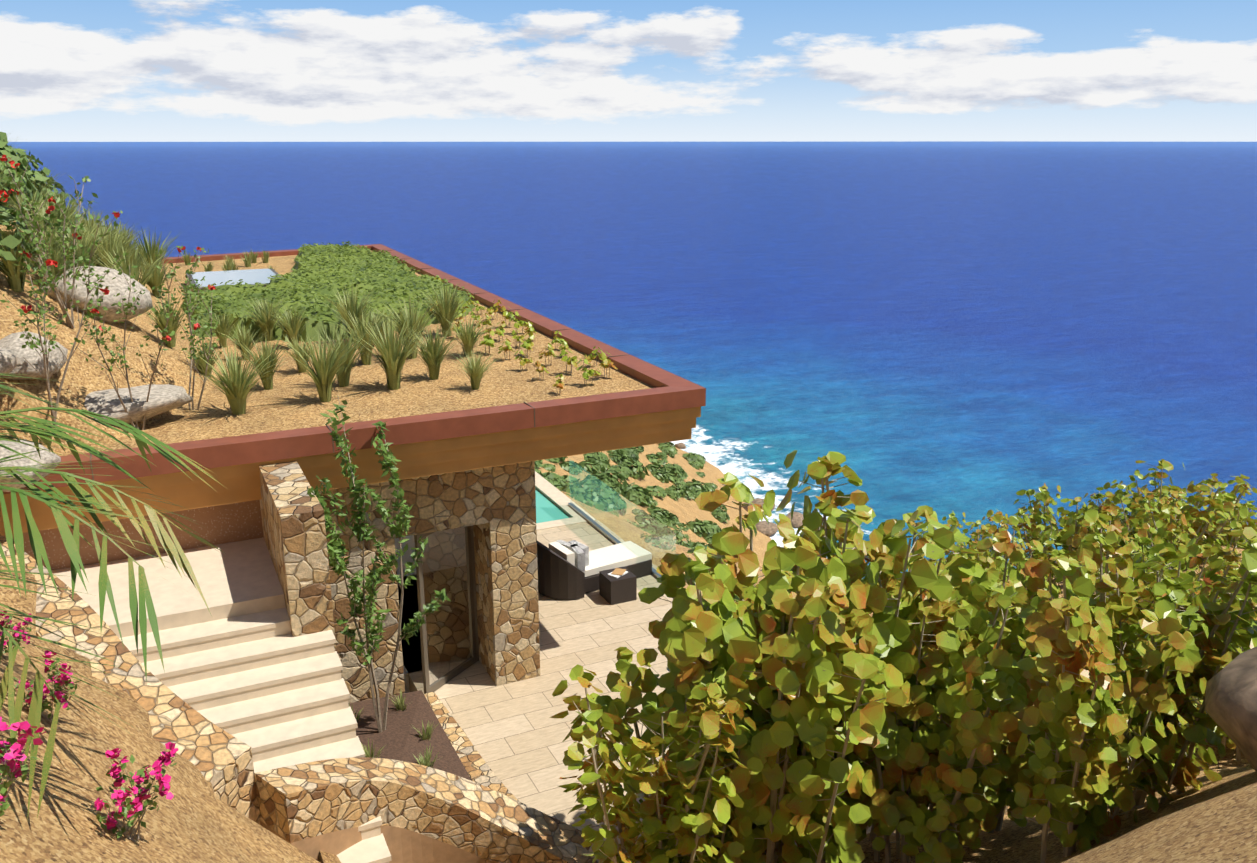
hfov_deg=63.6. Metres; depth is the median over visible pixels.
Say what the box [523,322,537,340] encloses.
seedling plant
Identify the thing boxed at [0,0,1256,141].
sky
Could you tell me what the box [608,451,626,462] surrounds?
bush
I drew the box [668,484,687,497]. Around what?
bush
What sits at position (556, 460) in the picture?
bush
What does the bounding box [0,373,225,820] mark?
palm plant
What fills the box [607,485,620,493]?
bush
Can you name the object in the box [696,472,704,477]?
bush
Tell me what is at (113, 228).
hill grass tuft
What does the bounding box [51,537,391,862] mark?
stair steps
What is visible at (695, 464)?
bush
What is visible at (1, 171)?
hill grass tuft
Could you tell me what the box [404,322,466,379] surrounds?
roof grass tuft
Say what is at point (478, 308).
seedling plant
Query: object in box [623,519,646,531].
bush
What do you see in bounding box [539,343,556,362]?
seedling plant
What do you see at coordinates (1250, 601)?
sea grape bush
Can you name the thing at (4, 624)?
bougainvillea plant
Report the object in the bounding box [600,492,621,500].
bush
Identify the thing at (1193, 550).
sea grape bush
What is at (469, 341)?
roof grass tuft
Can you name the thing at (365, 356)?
roof grass tuft
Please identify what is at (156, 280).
hill grass tuft
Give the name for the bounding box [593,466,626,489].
bush
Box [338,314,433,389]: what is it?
roof grass tuft
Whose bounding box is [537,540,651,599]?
outdoor sofa
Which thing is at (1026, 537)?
sea grape bush
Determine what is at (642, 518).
bush
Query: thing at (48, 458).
boulder
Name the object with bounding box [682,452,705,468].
bush
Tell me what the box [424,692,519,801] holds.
planter kerb
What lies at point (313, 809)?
wall
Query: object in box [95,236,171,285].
hill grass tuft
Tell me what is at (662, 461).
bush
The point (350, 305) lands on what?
roof grass tuft
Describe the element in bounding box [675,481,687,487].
bush
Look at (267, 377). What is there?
roof grass tuft
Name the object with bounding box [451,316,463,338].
seedling plant
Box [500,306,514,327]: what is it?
seedling plant
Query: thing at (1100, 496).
sea grape bush
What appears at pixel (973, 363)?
sea water
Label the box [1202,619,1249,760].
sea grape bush
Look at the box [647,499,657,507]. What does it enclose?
bush
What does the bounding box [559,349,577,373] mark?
seedling plant
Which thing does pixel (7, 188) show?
hill bush
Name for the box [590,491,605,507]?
bush
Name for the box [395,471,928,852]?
patio floor
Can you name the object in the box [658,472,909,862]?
sea grape tree
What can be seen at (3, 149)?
hill top bush
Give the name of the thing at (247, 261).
roof grass tuft
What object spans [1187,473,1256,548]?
sea grape bush
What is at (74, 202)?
hill grass tuft
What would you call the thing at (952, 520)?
sea grape bush
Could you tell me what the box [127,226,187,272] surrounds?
hill grass tuft
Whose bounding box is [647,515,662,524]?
bush
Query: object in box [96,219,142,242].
hill grass tuft
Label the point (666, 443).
bush
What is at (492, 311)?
seedling plant
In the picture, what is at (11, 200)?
hill grass tuft
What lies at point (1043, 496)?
sea grape bush
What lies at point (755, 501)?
shore rock
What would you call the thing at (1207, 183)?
sea water
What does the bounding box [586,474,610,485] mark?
bush
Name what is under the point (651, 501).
bush
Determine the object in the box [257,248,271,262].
roof grass tuft
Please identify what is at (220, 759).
stair wall
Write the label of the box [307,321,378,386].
roof grass tuft
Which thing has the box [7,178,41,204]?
hill bush
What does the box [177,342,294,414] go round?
roof grass tuft
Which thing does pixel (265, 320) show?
roof grass tuft
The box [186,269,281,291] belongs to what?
roof skylight
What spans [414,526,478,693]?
entry door
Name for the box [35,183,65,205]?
hill grass tuft
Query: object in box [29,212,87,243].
hill grass tuft
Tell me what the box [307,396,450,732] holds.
young tree
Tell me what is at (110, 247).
hill grass tuft
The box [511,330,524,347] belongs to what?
seedling plant
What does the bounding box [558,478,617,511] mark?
bush
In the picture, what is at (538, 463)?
bush
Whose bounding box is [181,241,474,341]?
roof groundcover plants
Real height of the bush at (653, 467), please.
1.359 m
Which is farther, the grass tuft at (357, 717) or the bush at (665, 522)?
the bush at (665, 522)
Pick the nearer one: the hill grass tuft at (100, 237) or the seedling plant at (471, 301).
the hill grass tuft at (100, 237)
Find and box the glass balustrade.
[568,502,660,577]
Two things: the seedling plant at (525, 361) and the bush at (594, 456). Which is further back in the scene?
the bush at (594, 456)
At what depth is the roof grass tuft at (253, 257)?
31.47 m
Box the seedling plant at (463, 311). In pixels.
[456,301,469,319]
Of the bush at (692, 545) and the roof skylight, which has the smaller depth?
the roof skylight
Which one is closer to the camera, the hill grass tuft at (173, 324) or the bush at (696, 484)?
the hill grass tuft at (173, 324)
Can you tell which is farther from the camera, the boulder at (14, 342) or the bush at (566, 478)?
the bush at (566, 478)
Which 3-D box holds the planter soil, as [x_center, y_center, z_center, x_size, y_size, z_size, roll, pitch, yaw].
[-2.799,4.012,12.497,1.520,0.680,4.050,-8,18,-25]
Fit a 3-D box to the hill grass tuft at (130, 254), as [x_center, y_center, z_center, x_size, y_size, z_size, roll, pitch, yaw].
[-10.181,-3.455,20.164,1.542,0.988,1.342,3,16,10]
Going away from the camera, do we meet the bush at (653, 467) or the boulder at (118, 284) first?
the boulder at (118, 284)
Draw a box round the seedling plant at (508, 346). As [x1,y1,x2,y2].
[498,338,515,359]
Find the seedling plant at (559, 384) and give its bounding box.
[552,374,563,394]
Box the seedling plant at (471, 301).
[468,295,477,307]
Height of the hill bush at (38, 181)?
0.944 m
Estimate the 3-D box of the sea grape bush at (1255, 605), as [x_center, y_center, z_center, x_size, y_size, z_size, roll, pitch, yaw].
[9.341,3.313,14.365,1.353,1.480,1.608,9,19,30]
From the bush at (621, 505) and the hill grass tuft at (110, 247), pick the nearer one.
the hill grass tuft at (110, 247)
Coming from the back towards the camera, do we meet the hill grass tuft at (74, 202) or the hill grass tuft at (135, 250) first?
the hill grass tuft at (135, 250)
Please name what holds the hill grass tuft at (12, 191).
on the hillside ground
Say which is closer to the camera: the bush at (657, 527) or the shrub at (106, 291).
the shrub at (106, 291)
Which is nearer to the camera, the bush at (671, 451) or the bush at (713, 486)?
the bush at (713, 486)
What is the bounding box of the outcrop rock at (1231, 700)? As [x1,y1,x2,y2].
[1205,646,1256,772]
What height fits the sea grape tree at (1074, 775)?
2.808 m
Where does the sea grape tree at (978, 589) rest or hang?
on the hillside ground
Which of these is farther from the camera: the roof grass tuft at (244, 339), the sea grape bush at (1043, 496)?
the sea grape bush at (1043, 496)
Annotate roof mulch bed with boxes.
[51,250,653,455]
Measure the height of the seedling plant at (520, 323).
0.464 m
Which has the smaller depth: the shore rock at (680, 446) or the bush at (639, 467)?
the bush at (639, 467)
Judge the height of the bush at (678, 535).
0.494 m
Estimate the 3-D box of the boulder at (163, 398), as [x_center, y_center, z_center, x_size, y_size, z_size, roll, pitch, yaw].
[-6.722,-0.345,13.529,1.668,0.436,1.060,-12,20,-36]
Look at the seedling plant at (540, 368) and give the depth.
16.04 m
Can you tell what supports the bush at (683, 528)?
on the hillside ground
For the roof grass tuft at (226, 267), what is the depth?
28.05 m
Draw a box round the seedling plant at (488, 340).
[479,328,494,352]
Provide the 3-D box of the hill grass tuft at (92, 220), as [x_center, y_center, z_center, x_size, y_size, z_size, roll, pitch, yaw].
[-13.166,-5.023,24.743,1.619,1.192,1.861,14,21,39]
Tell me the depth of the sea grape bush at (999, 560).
18.32 m
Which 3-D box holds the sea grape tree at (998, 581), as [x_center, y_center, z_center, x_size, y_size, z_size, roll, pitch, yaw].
[4.008,3.068,11.198,1.435,2.846,1.607,-8,18,-26]
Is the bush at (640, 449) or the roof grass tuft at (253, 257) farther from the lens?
the bush at (640, 449)
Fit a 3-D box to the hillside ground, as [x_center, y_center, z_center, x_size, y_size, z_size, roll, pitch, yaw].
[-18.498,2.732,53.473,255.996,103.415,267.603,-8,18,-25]
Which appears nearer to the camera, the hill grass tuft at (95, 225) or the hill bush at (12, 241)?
the hill bush at (12, 241)
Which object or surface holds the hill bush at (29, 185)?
on the hillside ground
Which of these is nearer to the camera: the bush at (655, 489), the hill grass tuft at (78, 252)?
the hill grass tuft at (78, 252)
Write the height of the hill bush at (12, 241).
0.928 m
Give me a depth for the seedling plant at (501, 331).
19.20 m
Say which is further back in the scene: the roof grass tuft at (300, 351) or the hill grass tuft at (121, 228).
the hill grass tuft at (121, 228)
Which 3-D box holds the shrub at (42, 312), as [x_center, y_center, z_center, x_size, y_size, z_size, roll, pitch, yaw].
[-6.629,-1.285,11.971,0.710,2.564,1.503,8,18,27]
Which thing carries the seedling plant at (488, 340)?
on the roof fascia
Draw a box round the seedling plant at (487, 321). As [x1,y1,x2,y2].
[476,313,491,333]
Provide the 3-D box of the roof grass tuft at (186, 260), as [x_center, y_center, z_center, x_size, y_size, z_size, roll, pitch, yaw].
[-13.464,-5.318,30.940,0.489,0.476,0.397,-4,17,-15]
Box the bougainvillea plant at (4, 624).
[0,610,31,658]
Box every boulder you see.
[0,331,67,379]
[0,348,16,375]
[0,439,60,491]
[41,266,152,323]
[84,384,192,423]
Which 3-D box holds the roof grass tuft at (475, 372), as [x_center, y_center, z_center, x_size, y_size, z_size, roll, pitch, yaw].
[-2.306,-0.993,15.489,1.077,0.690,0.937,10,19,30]
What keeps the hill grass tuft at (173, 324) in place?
on the hillside ground
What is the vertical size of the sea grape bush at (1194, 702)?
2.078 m
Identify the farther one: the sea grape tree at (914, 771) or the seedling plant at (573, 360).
the seedling plant at (573, 360)
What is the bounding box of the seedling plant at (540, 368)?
[535,360,548,378]
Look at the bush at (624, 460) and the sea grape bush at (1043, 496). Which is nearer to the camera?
the sea grape bush at (1043, 496)
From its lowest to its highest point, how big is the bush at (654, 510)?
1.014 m
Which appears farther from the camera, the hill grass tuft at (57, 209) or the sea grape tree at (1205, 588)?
the hill grass tuft at (57, 209)
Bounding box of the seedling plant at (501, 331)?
[494,321,505,340]
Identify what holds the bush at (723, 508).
on the hillside ground
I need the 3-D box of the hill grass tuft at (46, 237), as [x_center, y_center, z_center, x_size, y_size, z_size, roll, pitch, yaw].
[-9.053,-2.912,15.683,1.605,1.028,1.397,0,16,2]
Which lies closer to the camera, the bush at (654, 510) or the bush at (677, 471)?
the bush at (654, 510)
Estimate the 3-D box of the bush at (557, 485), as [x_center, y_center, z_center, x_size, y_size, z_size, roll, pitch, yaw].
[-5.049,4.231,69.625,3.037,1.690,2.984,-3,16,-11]
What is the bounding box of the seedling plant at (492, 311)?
[486,300,501,319]
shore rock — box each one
[675,443,685,448]
[743,498,774,512]
[755,521,777,535]
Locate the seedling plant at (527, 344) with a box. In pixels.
[520,332,534,356]
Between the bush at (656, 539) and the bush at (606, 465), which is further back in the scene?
the bush at (606, 465)
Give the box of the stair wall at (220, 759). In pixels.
[0,535,259,824]
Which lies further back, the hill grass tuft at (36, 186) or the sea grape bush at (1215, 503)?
the hill grass tuft at (36, 186)
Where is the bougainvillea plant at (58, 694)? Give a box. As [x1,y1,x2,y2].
[13,650,78,720]
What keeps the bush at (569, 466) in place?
on the hillside ground
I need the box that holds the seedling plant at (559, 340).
[551,330,563,349]
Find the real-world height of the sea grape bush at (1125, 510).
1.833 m
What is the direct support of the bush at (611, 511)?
on the hillside ground
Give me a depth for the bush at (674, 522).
79.53 m
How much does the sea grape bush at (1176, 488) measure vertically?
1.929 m
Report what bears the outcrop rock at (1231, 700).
on the hillside ground
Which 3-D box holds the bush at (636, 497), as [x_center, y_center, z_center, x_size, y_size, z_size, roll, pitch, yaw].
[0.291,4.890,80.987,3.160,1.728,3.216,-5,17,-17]
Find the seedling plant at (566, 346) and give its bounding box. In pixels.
[558,340,571,355]
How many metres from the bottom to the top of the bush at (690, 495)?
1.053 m
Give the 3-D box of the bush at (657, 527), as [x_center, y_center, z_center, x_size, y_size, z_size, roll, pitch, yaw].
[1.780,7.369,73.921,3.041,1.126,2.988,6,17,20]
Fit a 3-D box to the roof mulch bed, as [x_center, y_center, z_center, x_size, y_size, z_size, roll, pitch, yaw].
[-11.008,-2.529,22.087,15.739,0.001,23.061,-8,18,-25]
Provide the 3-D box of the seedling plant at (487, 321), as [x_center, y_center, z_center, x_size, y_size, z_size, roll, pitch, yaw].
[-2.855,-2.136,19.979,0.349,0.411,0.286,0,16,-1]
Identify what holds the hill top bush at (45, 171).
on the hillside ground
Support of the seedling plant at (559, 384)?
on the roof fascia
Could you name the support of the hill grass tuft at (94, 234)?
on the hillside ground
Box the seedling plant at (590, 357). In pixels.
[584,346,602,365]
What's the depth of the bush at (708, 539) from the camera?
82.13 m
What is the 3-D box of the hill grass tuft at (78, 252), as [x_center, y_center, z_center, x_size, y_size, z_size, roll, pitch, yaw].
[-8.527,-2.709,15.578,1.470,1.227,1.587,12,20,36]
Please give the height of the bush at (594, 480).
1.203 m
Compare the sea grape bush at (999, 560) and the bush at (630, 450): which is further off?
the bush at (630, 450)
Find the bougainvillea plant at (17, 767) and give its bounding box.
[0,717,45,816]
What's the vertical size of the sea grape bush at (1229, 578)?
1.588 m
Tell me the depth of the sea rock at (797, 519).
97.94 m
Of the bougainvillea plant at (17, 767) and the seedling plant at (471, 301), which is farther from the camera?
the seedling plant at (471, 301)
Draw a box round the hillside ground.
[0,204,1256,862]
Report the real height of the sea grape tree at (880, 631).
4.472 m
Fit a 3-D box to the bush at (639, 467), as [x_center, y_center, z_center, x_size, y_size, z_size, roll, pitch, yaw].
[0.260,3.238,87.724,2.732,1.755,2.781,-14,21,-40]
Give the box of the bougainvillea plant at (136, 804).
[94,742,177,841]
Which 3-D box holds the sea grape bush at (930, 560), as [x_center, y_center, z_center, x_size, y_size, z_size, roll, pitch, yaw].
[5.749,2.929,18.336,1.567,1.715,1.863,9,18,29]
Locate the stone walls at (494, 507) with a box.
[3,461,539,702]
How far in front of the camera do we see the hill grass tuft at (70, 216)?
17.05 m
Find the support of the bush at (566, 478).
on the hillside ground
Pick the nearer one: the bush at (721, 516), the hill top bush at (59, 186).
the hill top bush at (59, 186)
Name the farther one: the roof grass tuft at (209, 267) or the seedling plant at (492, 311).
the roof grass tuft at (209, 267)
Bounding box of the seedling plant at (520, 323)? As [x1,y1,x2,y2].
[509,311,527,334]
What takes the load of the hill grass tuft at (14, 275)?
on the hillside ground
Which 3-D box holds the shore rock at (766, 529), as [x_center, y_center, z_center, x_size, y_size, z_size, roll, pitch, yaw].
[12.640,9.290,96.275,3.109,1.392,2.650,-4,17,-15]
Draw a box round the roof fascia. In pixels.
[0,244,705,535]
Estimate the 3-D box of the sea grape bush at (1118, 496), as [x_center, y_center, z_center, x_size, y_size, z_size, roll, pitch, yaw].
[10.088,1.651,19.263,1.560,1.632,2.192,-6,17,-21]
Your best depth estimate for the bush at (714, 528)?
83.32 m
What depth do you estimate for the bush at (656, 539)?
23.35 m
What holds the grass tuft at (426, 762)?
on the planter soil
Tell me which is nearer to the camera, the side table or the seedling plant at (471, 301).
the side table
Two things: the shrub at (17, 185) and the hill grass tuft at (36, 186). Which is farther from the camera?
the hill grass tuft at (36, 186)
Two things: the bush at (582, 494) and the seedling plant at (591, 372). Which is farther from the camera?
the bush at (582, 494)
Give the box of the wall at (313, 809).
[254,757,639,862]
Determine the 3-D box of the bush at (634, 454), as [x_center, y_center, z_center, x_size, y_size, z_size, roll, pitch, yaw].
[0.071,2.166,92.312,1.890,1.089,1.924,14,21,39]
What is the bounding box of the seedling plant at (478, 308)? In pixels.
[473,300,484,314]
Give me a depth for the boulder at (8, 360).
11.80 m
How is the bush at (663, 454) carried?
on the hillside ground
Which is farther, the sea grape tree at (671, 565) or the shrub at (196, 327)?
the shrub at (196, 327)
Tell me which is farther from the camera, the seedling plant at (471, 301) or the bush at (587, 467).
the bush at (587, 467)
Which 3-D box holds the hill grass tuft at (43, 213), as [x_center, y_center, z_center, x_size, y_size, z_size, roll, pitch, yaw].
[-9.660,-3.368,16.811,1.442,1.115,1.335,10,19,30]
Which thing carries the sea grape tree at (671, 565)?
on the hillside ground
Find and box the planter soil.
[348,690,471,780]
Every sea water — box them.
[7,141,1256,228]
[97,199,1256,578]
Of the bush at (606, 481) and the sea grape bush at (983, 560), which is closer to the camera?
the sea grape bush at (983, 560)
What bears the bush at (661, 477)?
on the hillside ground
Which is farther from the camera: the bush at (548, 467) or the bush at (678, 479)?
the bush at (678, 479)
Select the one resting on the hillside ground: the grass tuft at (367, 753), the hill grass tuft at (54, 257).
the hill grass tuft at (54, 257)
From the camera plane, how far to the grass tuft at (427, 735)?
13.20 m
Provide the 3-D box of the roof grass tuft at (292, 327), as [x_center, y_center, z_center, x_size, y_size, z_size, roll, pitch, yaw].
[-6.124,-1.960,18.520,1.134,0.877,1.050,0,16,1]
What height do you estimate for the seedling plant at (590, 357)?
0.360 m
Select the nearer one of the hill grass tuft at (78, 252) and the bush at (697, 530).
the hill grass tuft at (78, 252)
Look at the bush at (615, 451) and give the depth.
89.80 m
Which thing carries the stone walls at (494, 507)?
on the hillside ground
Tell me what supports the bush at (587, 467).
on the hillside ground
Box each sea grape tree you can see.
[550,664,755,862]
[598,574,776,862]
[656,504,833,862]
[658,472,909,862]
[760,450,984,862]
[780,505,963,831]
[841,545,1035,862]
[896,530,1071,844]
[957,568,1028,813]
[1009,525,1208,862]
[1055,509,1256,818]
[1097,527,1241,794]
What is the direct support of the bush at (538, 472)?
on the hillside ground
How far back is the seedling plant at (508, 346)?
17.51 m
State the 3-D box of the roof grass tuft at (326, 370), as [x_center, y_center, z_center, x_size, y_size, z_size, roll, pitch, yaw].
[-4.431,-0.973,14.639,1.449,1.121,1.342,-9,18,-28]
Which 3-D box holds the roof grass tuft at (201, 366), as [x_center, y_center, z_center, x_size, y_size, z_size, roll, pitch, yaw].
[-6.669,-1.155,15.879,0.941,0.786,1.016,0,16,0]
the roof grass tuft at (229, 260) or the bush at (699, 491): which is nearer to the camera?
the roof grass tuft at (229, 260)
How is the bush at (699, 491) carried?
on the hillside ground
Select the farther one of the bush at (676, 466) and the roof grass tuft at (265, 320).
the bush at (676, 466)
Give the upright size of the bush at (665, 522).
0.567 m
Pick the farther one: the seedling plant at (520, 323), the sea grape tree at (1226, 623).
the seedling plant at (520, 323)
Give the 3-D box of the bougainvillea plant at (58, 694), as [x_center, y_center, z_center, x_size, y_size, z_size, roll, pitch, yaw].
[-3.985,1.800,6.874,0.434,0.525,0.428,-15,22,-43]
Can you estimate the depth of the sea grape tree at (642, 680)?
9.24 m
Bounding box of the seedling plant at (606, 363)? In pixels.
[598,352,617,378]
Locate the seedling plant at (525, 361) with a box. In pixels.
[514,350,532,370]
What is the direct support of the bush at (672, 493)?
on the hillside ground
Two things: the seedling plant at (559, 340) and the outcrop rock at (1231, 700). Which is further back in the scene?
the seedling plant at (559, 340)
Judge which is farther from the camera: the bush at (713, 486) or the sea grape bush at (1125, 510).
the bush at (713, 486)
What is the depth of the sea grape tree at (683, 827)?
8.61 m
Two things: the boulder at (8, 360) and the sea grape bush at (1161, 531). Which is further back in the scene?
the sea grape bush at (1161, 531)
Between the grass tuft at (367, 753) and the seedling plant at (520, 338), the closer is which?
the grass tuft at (367, 753)
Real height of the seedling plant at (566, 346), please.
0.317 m
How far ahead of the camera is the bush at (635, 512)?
76.78 m
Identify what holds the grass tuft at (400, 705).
on the planter soil
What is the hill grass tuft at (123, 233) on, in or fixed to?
on the hillside ground
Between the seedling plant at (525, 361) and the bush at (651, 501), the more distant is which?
the bush at (651, 501)
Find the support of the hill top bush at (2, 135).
on the hillside ground
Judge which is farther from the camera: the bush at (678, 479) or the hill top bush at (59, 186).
the bush at (678, 479)
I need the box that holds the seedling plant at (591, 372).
[576,358,600,385]
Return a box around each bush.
[0,132,8,146]
[0,141,31,182]
[0,150,33,191]
[0,182,15,200]
[0,206,37,261]
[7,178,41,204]
[14,148,54,186]
[20,178,77,204]
[24,170,62,203]
[535,460,542,468]
[535,469,545,476]
[540,472,564,483]
[542,463,555,471]
[544,456,567,462]
[553,475,581,488]
[553,483,572,491]
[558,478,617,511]
[559,461,582,474]
[579,458,601,473]
[583,451,609,463]
[583,476,602,490]
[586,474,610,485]
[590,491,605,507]
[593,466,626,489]
[595,458,610,469]
[597,502,618,516]
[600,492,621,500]
[605,498,626,514]
[607,449,623,453]
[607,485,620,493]
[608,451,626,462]
[608,465,632,479]
[612,454,632,466]
[619,447,638,455]
[620,460,649,479]
[620,481,650,504]
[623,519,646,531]
[627,451,639,459]
[632,446,643,452]
[632,508,644,515]
[634,512,660,529]
[635,490,653,506]
[640,532,675,550]
[644,524,672,537]
[645,453,667,464]
[645,485,666,497]
[646,462,665,474]
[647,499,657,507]
[647,506,669,519]
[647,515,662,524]
[651,468,670,482]
[652,526,690,545]
[656,512,679,526]
[657,452,667,458]
[658,442,674,447]
[658,445,677,457]
[662,463,683,473]
[662,519,669,525]
[663,466,680,477]
[665,488,680,500]
[666,470,683,484]
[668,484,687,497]
[673,469,687,478]
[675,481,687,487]
[678,523,689,530]
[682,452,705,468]
[682,488,694,499]
[686,479,709,491]
[686,518,709,537]
[687,542,706,548]
[688,460,701,469]
[691,488,707,500]
[695,520,721,538]
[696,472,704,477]
[703,535,711,542]
[705,482,717,489]
[712,509,729,522]
[716,505,727,511]
[908,540,971,604]
[910,510,1025,579]
[942,511,1016,559]
[956,514,1082,603]
[969,527,1065,609]
[1011,489,1083,563]
[1028,483,1123,559]
[1066,504,1196,593]
[1072,519,1224,624]
[1073,487,1187,545]
[1102,487,1186,546]
[1103,469,1216,552]
[1121,577,1256,742]
[1124,459,1252,567]
[1128,500,1256,599]
[1139,466,1256,547]
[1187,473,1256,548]
[1187,576,1254,649]
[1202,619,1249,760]
[1225,596,1255,650]
[1243,600,1256,647]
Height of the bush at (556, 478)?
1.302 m
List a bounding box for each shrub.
[0,151,97,328]
[0,211,128,427]
[70,245,191,429]
[166,246,223,409]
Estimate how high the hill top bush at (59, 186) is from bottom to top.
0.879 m
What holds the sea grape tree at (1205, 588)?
on the hillside ground
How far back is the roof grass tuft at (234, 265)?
28.68 m
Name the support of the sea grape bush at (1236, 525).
on the hillside ground
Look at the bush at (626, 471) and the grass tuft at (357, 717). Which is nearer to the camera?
the grass tuft at (357, 717)
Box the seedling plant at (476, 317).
[470,311,479,323]
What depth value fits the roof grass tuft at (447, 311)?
19.54 m
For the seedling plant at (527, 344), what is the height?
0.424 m
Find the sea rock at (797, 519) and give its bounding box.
[787,511,803,527]
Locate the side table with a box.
[599,566,636,604]
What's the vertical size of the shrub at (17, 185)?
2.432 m
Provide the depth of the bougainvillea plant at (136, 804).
6.05 m
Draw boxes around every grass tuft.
[0,151,20,188]
[0,175,45,213]
[0,179,68,224]
[0,202,83,237]
[0,229,66,291]
[1,193,97,234]
[9,192,98,221]
[11,212,82,256]
[28,236,91,278]
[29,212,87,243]
[30,166,70,190]
[31,190,90,222]
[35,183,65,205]
[44,221,119,269]
[49,221,111,261]
[76,204,122,234]
[77,220,106,239]
[79,213,134,266]
[85,220,141,267]
[90,220,145,252]
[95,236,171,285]
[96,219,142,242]
[97,219,146,238]
[115,238,148,268]
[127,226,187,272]
[129,239,150,267]
[131,251,182,298]
[146,292,193,347]
[175,337,232,377]
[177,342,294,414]
[181,251,191,264]
[201,260,215,271]
[204,309,241,347]
[218,321,276,359]
[219,261,232,270]
[223,254,236,266]
[229,260,238,269]
[231,295,292,340]
[232,334,292,389]
[241,251,256,266]
[247,248,257,262]
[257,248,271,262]
[269,303,316,345]
[280,328,361,401]
[282,333,322,372]
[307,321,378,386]
[313,282,385,340]
[334,306,395,364]
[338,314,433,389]
[349,704,364,720]
[356,735,382,757]
[366,307,402,341]
[367,298,445,358]
[392,690,409,710]
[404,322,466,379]
[414,720,437,739]
[414,744,438,767]
[418,279,478,336]
[446,312,498,356]
[450,350,507,389]
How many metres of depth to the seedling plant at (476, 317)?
20.84 m
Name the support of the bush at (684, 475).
on the hillside ground

